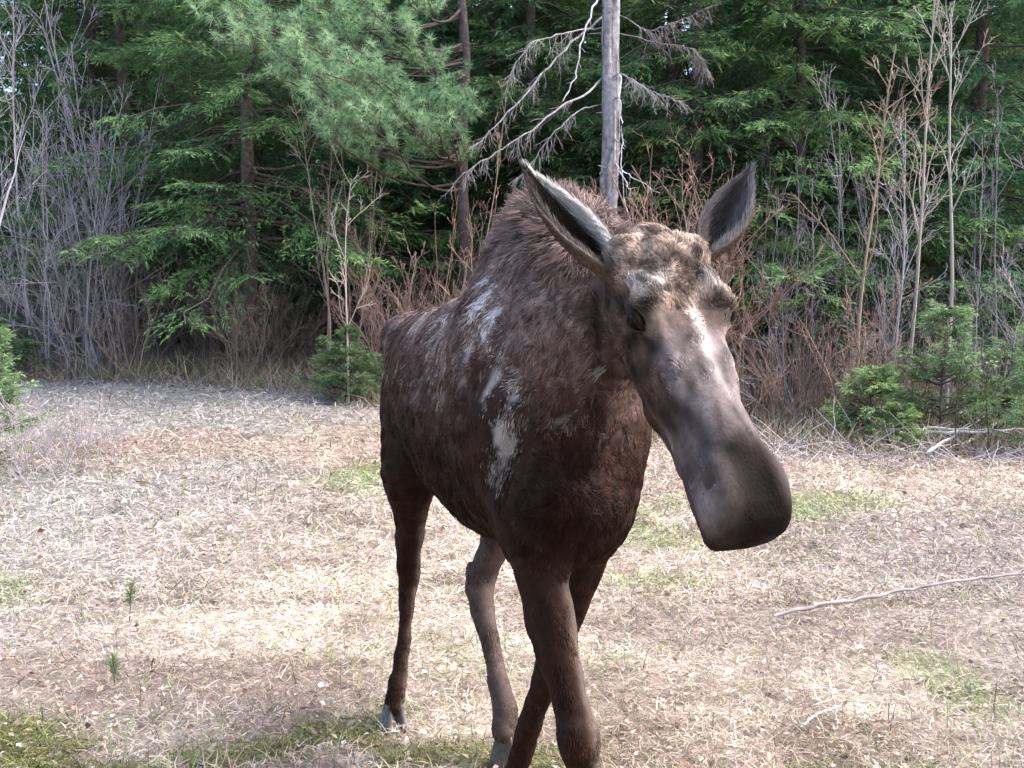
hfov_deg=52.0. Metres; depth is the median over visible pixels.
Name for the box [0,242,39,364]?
grey shrub
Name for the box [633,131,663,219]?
bare sapling
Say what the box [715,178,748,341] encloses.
bare sapling
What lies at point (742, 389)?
brown shrub
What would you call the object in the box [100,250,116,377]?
bare sapling
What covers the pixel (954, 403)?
brown shrub
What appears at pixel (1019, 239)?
grey shrub
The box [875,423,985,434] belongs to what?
fallen branch
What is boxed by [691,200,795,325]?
red shrub
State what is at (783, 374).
grey shrub
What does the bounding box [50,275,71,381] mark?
bare sapling
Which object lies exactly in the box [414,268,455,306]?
brown shrub
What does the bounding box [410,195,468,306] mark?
bare sapling
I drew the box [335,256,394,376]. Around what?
red shrub
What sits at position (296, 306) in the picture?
brown shrub
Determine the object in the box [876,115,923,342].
bare sapling
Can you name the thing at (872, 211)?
bare sapling
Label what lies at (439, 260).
brown shrub
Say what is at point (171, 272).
wood conifer
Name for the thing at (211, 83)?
wood conifer
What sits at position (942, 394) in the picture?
brown shrub
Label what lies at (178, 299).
brown shrub
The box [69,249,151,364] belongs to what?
brown shrub
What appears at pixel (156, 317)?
brown shrub
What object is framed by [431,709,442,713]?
fallen leaf
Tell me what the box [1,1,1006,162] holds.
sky
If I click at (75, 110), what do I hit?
bare sapling
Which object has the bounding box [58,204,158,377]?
grey shrub
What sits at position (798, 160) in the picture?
bare sapling
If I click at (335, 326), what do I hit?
brown shrub
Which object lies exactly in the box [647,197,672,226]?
red shrub
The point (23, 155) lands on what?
wood conifer
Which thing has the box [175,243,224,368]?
bare sapling
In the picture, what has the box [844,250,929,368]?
brown shrub
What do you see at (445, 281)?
brown shrub
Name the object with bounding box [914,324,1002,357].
brown shrub
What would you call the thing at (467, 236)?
red shrub
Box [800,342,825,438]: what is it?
bare sapling
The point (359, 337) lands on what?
brown shrub
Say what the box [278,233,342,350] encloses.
brown shrub
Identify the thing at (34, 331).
grey shrub
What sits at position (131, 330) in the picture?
brown shrub
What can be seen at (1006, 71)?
wood conifer
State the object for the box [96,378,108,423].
dry stalk
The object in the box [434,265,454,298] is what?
brown shrub
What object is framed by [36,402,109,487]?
grey shrub
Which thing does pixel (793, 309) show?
grey shrub
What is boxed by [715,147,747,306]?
bare sapling
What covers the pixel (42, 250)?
grey shrub
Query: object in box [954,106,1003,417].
bare sapling
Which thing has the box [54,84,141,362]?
bare sapling
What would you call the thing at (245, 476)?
dry stalk
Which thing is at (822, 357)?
grey shrub
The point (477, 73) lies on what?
wood conifer
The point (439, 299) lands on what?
red shrub
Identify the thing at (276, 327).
brown shrub
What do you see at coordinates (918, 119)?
wood conifer
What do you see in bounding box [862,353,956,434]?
brown shrub
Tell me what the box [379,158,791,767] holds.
moose
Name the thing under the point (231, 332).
brown shrub
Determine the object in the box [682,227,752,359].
red shrub
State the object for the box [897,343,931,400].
brown shrub
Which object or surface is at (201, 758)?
moss
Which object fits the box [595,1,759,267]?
wood conifer
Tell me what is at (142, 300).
brown shrub
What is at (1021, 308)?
grey shrub
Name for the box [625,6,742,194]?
wood conifer
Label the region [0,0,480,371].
hemlock tree
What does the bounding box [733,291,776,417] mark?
red shrub
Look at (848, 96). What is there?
wood conifer
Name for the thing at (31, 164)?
bare sapling
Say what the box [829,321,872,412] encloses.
red shrub
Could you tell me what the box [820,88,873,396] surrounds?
bare sapling
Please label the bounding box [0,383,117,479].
grey shrub
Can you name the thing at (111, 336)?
brown shrub
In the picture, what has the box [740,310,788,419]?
brown shrub
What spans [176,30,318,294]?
wood conifer
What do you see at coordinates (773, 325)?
grey shrub
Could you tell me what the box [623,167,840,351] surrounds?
red shrub
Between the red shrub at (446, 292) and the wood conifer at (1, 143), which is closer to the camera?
the red shrub at (446, 292)
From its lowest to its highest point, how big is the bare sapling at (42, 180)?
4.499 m
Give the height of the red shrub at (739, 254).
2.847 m
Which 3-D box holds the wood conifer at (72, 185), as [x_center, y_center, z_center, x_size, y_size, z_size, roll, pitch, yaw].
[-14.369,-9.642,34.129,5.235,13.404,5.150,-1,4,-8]
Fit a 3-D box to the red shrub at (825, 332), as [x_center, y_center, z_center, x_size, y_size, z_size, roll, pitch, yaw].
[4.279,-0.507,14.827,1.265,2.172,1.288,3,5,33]
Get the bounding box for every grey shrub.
[0,113,138,372]
[0,136,108,376]
[0,168,109,376]
[0,169,124,362]
[0,176,94,369]
[0,223,113,357]
[0,224,111,369]
[0,228,77,351]
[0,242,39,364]
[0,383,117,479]
[0,393,99,473]
[0,394,88,458]
[0,404,49,490]
[12,196,92,379]
[13,390,88,447]
[17,222,87,373]
[26,133,162,377]
[26,146,144,372]
[27,397,94,447]
[35,106,174,376]
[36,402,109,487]
[38,180,154,363]
[57,398,130,460]
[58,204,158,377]
[62,396,136,453]
[727,229,811,412]
[729,250,843,412]
[730,221,819,427]
[744,314,880,419]
[750,304,824,419]
[753,217,925,409]
[775,305,854,411]
[807,223,927,372]
[834,298,943,410]
[854,246,960,365]
[856,277,943,378]
[871,269,1007,410]
[896,268,968,411]
[923,301,986,423]
[926,267,1018,405]
[957,225,1023,397]
[957,288,1009,415]
[966,233,1023,400]
[983,247,1023,397]
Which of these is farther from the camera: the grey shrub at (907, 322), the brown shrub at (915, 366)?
the grey shrub at (907, 322)
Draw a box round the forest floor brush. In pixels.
[0,336,1023,461]
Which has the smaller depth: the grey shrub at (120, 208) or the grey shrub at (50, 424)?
the grey shrub at (50, 424)
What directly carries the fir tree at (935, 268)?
on the ground at (302, 607)
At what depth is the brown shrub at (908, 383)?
12.47 m
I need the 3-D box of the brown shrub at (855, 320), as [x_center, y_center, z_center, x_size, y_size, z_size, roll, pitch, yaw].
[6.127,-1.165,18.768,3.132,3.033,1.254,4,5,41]
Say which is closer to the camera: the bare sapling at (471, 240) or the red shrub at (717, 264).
the red shrub at (717, 264)
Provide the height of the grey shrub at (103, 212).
3.514 m
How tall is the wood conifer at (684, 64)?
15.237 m
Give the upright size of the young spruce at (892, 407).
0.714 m
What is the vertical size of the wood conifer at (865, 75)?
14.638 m
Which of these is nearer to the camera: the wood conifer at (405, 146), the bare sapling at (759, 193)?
the bare sapling at (759, 193)
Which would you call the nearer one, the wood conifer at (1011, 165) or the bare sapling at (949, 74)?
the bare sapling at (949, 74)
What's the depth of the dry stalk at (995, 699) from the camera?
4.00 m
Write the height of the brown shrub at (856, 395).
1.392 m
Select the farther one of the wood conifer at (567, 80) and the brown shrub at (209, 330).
the wood conifer at (567, 80)
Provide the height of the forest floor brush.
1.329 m
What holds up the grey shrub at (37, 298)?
on the ground at (302, 607)
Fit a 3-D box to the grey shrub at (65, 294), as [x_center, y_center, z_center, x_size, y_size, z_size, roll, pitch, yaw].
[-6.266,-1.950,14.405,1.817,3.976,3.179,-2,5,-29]
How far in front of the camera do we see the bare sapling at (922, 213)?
13.32 m
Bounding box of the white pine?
[157,0,490,296]
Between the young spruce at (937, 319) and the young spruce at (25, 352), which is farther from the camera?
the young spruce at (25, 352)
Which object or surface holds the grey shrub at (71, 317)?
on the ground at (302, 607)
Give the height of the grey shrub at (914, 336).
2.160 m
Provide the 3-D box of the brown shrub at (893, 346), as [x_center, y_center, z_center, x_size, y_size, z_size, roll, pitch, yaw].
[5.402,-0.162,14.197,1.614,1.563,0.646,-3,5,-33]
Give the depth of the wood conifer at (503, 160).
28.76 m
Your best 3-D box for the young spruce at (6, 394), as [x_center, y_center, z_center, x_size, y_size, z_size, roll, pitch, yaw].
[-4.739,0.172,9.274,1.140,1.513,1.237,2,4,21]
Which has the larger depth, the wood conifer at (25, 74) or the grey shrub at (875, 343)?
the wood conifer at (25, 74)
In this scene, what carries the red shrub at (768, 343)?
on the ground at (302, 607)
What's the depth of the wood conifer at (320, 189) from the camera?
26.12 m
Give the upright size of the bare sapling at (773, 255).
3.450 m
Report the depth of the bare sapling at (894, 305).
14.21 m
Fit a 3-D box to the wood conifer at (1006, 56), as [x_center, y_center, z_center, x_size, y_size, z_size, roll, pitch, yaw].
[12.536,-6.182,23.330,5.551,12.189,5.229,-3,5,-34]
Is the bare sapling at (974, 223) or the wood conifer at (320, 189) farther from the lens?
the wood conifer at (320, 189)
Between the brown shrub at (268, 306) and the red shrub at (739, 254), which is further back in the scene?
the brown shrub at (268, 306)
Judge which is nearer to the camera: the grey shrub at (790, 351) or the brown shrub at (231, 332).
the grey shrub at (790, 351)
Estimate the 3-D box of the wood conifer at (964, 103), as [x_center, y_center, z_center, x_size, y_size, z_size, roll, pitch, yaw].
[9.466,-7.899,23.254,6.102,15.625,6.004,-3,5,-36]
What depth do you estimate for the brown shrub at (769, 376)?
14.37 m
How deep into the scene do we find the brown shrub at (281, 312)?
16.45 m
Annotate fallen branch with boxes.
[774,561,1023,616]
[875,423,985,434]
[907,422,1023,434]
[926,418,978,452]
[944,658,1022,693]
[963,423,992,443]
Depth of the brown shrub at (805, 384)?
13.24 m
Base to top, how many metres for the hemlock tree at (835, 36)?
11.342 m
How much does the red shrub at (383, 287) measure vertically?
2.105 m
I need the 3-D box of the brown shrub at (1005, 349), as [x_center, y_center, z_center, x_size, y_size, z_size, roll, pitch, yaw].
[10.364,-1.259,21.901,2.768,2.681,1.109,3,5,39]
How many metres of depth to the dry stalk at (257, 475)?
8.21 m
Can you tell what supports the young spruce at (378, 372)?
on the ground at (302, 607)
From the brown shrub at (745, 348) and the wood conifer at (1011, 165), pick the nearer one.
the brown shrub at (745, 348)
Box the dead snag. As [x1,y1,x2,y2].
[437,0,721,225]
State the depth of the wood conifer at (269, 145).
28.40 m
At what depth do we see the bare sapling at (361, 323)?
13.94 m
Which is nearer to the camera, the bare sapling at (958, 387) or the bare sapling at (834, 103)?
the bare sapling at (958, 387)
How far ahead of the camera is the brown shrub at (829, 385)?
14.11 m
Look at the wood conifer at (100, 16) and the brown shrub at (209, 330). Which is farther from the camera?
the wood conifer at (100, 16)
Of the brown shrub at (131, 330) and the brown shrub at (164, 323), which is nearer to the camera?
the brown shrub at (131, 330)
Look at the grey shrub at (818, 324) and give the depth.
14.28 m
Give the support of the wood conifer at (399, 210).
on the ground at (302, 607)
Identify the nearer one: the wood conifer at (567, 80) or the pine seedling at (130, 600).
the pine seedling at (130, 600)
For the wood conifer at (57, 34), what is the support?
on the ground at (302, 607)
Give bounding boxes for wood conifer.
[0,0,121,265]
[0,0,166,302]
[0,1,202,331]
[0,3,116,320]
[0,5,36,279]
[0,27,110,288]
[0,31,27,255]
[0,50,33,266]
[9,11,268,315]
[74,11,315,316]
[78,3,323,356]
[97,1,272,343]
[141,14,301,318]
[161,0,392,308]
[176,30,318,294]
[227,0,442,343]
[240,0,432,325]
[258,31,409,303]
[269,7,326,280]
[270,0,510,308]
[271,0,540,316]
[304,49,407,268]
[375,0,644,254]
[377,0,579,288]
[405,27,458,294]
[428,0,512,192]
[433,0,542,296]
[446,0,778,291]
[476,10,678,203]
[482,0,868,342]
[498,19,595,188]
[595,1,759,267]
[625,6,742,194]
[642,0,815,244]
[644,0,965,389]
[644,2,833,295]
[705,0,860,371]
[712,0,909,331]
[725,0,869,342]
[750,0,1023,391]
[786,0,1016,318]
[820,0,1022,384]
[822,0,1023,368]
[937,24,1023,310]
[959,11,1023,268]
[959,32,1023,317]
[963,16,1023,204]
[966,16,1023,320]
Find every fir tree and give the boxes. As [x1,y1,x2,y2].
[0,0,256,361]
[0,38,74,303]
[174,0,521,360]
[412,0,730,270]
[743,0,1023,402]
[805,0,1023,400]
[853,0,1023,391]
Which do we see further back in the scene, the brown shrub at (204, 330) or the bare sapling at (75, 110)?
the brown shrub at (204, 330)
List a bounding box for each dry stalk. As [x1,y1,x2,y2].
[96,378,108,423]
[104,370,118,417]
[126,656,141,714]
[237,452,248,502]
[253,452,265,497]
[688,695,713,734]
[800,706,839,726]
[812,680,837,734]
[887,686,897,729]
[993,674,1007,721]
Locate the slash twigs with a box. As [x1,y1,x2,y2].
[753,395,1023,471]
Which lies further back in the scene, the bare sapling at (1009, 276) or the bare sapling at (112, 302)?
the bare sapling at (112, 302)
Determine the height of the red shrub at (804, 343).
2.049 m
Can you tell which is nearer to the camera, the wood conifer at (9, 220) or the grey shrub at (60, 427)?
the grey shrub at (60, 427)
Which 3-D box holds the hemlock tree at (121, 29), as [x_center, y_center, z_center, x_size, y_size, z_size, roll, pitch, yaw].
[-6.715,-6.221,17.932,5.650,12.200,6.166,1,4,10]
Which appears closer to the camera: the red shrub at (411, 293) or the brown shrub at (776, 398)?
the brown shrub at (776, 398)
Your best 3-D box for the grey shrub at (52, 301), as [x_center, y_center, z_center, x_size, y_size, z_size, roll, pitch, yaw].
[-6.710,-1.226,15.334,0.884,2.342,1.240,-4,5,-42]
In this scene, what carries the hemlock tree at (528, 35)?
on the ground at (302, 607)
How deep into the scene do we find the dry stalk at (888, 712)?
3.93 m
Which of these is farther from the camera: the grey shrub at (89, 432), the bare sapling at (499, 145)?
the bare sapling at (499, 145)
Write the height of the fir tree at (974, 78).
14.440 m
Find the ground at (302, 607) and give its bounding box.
[0,255,1023,767]
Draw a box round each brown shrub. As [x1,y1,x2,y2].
[0,224,69,355]
[20,187,153,353]
[51,258,183,381]
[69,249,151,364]
[74,279,160,378]
[108,304,142,366]
[109,228,219,363]
[109,245,177,356]
[116,199,227,337]
[141,273,182,346]
[149,263,229,339]
[151,255,211,350]
[180,264,258,362]
[183,256,241,370]
[184,286,237,359]
[184,289,233,360]
[186,283,273,367]
[188,228,277,356]
[196,262,273,379]
[204,290,258,356]
[207,261,258,374]
[212,290,276,354]
[224,274,313,376]
[237,208,331,350]
[239,260,308,355]
[244,269,314,370]
[247,262,339,372]
[259,260,307,369]
[267,300,304,363]
[277,286,347,357]
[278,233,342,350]
[282,237,402,355]
[298,301,357,365]
[302,291,379,357]
[325,266,401,328]
[326,311,378,364]
[389,263,456,310]
[394,252,448,315]
[407,257,457,306]
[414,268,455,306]
[425,243,458,296]
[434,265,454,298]
[730,337,772,424]
[730,340,766,408]
[732,336,762,414]
[733,313,786,421]
[736,325,805,417]
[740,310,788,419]
[751,356,819,432]
[766,339,831,428]
[775,254,941,381]
[792,361,840,430]
[807,340,849,426]
[810,296,853,380]
[823,322,879,438]
[826,357,914,433]
[835,330,898,432]
[843,321,939,417]
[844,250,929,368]
[848,297,949,427]
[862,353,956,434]
[864,314,938,396]
[866,310,946,425]
[875,335,956,424]
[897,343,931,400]
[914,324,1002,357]
[919,372,968,419]
[937,347,1015,439]
[951,227,1007,392]
[979,265,1013,376]
[979,284,1021,376]
[993,260,1021,366]
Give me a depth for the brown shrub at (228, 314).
18.25 m
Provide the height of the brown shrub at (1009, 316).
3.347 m
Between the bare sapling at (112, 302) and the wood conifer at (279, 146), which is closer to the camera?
the bare sapling at (112, 302)
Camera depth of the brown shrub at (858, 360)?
12.23 m
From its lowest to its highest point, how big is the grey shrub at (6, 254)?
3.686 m
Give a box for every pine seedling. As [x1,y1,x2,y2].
[101,649,124,684]
[123,576,138,619]
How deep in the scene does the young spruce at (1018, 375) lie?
11.43 m
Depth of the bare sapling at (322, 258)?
13.98 m
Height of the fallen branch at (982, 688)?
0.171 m
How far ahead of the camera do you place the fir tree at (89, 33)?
18.59 m
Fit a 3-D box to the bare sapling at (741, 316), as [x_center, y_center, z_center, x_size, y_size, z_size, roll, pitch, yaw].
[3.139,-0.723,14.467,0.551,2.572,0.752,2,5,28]
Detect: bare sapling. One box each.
[0,0,69,370]
[2,52,77,367]
[15,71,70,372]
[23,105,72,363]
[25,0,115,370]
[37,126,75,366]
[39,43,136,361]
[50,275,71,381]
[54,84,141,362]
[62,148,103,350]
[63,91,134,375]
[66,77,149,374]
[70,156,125,374]
[100,128,135,367]
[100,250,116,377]
[114,100,156,360]
[116,62,171,364]
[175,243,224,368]
[280,84,343,376]
[296,105,389,373]
[302,76,353,391]
[326,126,388,403]
[340,169,402,367]
[346,133,391,389]
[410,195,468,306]
[421,183,463,306]
[439,197,491,284]
[447,81,510,272]
[474,201,487,267]
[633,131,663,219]
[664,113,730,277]
[678,164,712,232]
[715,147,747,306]
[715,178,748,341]
[726,228,757,405]
[728,245,755,398]
[744,68,794,409]
[744,143,785,407]
[748,111,802,407]
[751,172,795,404]
[765,44,946,420]
[769,128,842,411]
[777,335,801,431]
[795,148,836,413]
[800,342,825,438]
[808,206,840,403]
[812,61,877,372]
[812,326,832,441]
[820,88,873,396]
[829,113,885,406]
[836,219,881,394]
[850,177,893,359]
[852,183,906,347]
[861,56,939,359]
[865,108,941,386]
[869,232,900,411]
[869,236,913,413]
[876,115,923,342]
[888,0,970,421]
[904,0,998,422]
[939,60,1023,416]
[946,102,1003,409]
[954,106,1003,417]
[954,343,974,456]
[969,131,1017,406]
[972,349,991,458]
[997,143,1023,431]
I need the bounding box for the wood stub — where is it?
[150,658,154,672]
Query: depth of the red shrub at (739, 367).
13.00 m
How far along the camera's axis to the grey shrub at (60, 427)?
10.11 m
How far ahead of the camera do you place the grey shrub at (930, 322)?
14.45 m
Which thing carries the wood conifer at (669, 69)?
on the ground at (302, 607)
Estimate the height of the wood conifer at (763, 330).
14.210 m
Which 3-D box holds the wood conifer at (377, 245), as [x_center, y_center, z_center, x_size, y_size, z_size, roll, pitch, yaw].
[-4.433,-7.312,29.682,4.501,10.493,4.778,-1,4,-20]
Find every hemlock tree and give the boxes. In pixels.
[0,0,284,362]
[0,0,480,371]
[330,0,704,316]
[494,0,911,310]
[618,0,1023,407]
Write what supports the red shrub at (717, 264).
on the ground at (302, 607)
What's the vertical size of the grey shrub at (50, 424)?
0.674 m
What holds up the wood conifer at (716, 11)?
on the ground at (302, 607)
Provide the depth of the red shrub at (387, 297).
13.84 m
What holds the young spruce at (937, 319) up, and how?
on the ground at (302, 607)
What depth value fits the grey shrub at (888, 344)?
13.35 m
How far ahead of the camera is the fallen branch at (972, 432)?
11.59 m
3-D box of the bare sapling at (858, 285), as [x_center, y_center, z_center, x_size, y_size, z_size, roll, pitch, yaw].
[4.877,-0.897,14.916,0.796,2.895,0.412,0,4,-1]
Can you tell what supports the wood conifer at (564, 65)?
on the ground at (302, 607)
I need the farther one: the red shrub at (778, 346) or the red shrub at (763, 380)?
the red shrub at (778, 346)
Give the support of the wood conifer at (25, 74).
on the ground at (302, 607)
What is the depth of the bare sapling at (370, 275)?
13.54 m
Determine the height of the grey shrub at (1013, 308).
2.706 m
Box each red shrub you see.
[318,273,390,383]
[330,230,431,372]
[334,221,430,312]
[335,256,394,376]
[338,259,405,351]
[359,241,467,341]
[360,234,477,329]
[373,223,479,334]
[386,267,429,314]
[391,286,466,316]
[394,291,426,311]
[583,175,734,322]
[588,147,699,231]
[597,143,742,334]
[617,205,744,337]
[622,199,703,233]
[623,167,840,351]
[642,204,760,227]
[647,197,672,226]
[666,192,695,231]
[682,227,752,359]
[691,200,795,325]
[691,208,742,298]
[722,230,765,322]
[725,263,795,356]
[725,327,802,433]
[729,300,871,430]
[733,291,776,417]
[734,324,795,417]
[762,316,816,425]
[767,271,861,404]
[767,326,847,425]
[767,332,828,410]
[771,268,934,434]
[792,284,893,423]
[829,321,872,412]
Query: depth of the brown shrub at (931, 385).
12.75 m
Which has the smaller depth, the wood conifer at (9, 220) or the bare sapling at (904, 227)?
the bare sapling at (904, 227)
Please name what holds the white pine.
on the ground at (302, 607)
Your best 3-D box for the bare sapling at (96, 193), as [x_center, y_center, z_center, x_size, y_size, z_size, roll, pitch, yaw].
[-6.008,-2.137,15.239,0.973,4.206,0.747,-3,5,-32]
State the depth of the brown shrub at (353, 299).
19.03 m
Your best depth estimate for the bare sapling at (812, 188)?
14.23 m
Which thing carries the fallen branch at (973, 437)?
on the ground at (302, 607)
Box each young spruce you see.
[0,312,61,378]
[0,324,57,460]
[288,324,382,401]
[349,350,383,401]
[820,362,926,445]
[866,398,928,446]
[871,299,1014,439]
[946,336,1023,439]
[973,322,1023,443]
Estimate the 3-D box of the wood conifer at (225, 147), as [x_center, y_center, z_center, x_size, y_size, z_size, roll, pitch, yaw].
[-7.190,-6.919,24.859,5.376,11.806,5.065,0,4,7]
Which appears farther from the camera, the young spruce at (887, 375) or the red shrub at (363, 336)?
the red shrub at (363, 336)
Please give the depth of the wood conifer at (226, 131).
26.79 m
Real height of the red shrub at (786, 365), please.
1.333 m
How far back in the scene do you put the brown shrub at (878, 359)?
13.71 m
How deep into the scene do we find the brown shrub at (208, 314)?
17.28 m
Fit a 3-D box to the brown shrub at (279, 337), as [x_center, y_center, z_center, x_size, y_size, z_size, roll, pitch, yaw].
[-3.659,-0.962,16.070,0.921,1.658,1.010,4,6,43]
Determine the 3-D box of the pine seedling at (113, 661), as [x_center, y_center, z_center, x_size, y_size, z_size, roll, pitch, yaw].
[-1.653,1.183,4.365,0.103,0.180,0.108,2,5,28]
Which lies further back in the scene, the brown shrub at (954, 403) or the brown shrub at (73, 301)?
the brown shrub at (73, 301)
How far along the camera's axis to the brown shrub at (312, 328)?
18.16 m
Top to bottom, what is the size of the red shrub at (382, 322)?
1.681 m
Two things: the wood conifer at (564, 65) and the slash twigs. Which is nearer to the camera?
the slash twigs
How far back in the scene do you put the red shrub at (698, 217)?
11.78 m
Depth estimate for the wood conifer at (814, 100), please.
26.94 m
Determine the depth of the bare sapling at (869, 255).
14.94 m
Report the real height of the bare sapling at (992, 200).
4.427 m
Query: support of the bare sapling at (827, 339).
on the ground at (302, 607)
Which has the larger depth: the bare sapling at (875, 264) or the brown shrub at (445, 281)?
the brown shrub at (445, 281)
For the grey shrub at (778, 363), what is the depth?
13.64 m
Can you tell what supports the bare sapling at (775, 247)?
on the ground at (302, 607)
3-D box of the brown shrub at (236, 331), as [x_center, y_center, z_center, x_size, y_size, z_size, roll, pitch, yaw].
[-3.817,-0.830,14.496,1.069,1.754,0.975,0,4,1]
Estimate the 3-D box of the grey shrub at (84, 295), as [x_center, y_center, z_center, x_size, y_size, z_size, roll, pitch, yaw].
[-6.518,-1.829,15.854,1.293,3.492,2.018,0,4,3]
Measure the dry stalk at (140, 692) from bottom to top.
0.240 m
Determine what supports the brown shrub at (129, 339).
on the ground at (302, 607)
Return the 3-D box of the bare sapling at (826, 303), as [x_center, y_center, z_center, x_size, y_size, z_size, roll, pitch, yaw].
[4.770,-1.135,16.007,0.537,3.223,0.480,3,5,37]
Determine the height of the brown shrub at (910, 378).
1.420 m
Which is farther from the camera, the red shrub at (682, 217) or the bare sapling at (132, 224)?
the bare sapling at (132, 224)
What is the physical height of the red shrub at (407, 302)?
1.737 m
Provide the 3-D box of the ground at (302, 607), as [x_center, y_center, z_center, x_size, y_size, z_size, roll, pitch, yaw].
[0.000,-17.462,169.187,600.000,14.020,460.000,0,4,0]
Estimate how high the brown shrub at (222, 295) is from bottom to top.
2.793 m
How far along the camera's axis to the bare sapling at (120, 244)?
15.72 m
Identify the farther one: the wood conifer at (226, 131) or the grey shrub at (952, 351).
the wood conifer at (226, 131)
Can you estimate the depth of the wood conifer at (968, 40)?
18.70 m
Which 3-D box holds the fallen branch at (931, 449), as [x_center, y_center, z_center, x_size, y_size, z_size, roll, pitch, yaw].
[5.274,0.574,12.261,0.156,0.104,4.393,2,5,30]
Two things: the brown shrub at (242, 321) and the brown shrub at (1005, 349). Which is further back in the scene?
the brown shrub at (1005, 349)
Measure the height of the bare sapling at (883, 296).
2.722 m
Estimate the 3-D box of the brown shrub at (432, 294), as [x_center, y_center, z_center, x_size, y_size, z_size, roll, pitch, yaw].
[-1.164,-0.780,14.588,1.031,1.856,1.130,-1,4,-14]
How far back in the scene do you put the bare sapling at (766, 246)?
14.91 m
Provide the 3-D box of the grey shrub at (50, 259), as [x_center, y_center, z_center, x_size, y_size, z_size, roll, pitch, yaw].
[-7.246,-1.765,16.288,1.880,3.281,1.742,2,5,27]
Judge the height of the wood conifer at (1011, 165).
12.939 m
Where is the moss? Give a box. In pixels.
[0,699,969,767]
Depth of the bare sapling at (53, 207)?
16.08 m
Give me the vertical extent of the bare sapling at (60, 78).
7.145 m
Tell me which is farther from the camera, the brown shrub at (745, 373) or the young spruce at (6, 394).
the brown shrub at (745, 373)
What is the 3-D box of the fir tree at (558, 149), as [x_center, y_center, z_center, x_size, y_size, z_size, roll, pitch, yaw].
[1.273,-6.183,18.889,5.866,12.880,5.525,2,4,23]
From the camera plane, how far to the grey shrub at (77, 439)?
9.15 m
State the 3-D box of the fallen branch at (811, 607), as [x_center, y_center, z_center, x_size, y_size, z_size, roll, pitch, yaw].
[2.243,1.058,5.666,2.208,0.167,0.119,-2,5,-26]
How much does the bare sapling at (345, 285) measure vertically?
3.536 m
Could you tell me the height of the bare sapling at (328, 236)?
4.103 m
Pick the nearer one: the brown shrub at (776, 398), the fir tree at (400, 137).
the brown shrub at (776, 398)
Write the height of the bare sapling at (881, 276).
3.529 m
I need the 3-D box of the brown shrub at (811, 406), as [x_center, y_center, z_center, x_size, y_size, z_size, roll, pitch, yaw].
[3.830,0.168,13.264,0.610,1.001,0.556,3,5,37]
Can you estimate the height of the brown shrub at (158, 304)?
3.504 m
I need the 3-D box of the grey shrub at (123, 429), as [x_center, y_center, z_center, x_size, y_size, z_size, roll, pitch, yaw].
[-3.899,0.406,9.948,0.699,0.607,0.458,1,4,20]
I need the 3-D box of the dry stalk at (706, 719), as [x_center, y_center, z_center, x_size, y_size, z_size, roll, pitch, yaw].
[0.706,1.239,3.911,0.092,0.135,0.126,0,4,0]
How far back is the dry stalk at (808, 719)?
4.00 m
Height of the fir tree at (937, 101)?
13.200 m
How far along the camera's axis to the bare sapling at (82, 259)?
16.48 m
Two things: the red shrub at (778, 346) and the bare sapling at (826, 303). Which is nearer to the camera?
the red shrub at (778, 346)
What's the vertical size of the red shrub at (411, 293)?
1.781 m
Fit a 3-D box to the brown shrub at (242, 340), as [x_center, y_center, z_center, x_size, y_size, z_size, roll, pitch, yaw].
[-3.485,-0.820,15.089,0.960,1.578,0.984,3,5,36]
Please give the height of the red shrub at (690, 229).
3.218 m
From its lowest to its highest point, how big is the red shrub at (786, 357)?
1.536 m
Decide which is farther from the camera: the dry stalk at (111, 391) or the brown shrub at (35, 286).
the brown shrub at (35, 286)
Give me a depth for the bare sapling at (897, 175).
15.93 m
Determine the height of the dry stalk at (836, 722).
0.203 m
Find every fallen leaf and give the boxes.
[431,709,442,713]
[875,664,890,669]
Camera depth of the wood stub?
4.56 m
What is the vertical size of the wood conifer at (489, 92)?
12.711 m
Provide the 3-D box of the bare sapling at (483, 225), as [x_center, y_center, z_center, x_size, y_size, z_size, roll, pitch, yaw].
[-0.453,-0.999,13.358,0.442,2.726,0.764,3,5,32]
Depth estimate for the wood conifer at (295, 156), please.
29.92 m
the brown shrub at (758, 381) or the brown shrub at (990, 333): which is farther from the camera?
the brown shrub at (990, 333)
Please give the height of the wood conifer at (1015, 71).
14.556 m
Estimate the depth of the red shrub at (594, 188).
13.17 m
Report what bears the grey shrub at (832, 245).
on the ground at (302, 607)
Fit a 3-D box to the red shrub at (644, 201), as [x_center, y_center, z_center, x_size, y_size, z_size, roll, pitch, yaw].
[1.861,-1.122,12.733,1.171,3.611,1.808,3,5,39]
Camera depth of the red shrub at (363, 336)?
14.06 m
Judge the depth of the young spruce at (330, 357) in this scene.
13.01 m
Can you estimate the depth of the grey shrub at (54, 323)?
14.65 m
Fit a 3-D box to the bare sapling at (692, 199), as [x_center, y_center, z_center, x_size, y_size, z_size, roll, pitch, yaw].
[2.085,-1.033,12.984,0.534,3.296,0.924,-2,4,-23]
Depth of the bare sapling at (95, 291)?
15.12 m
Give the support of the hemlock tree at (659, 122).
on the ground at (302, 607)

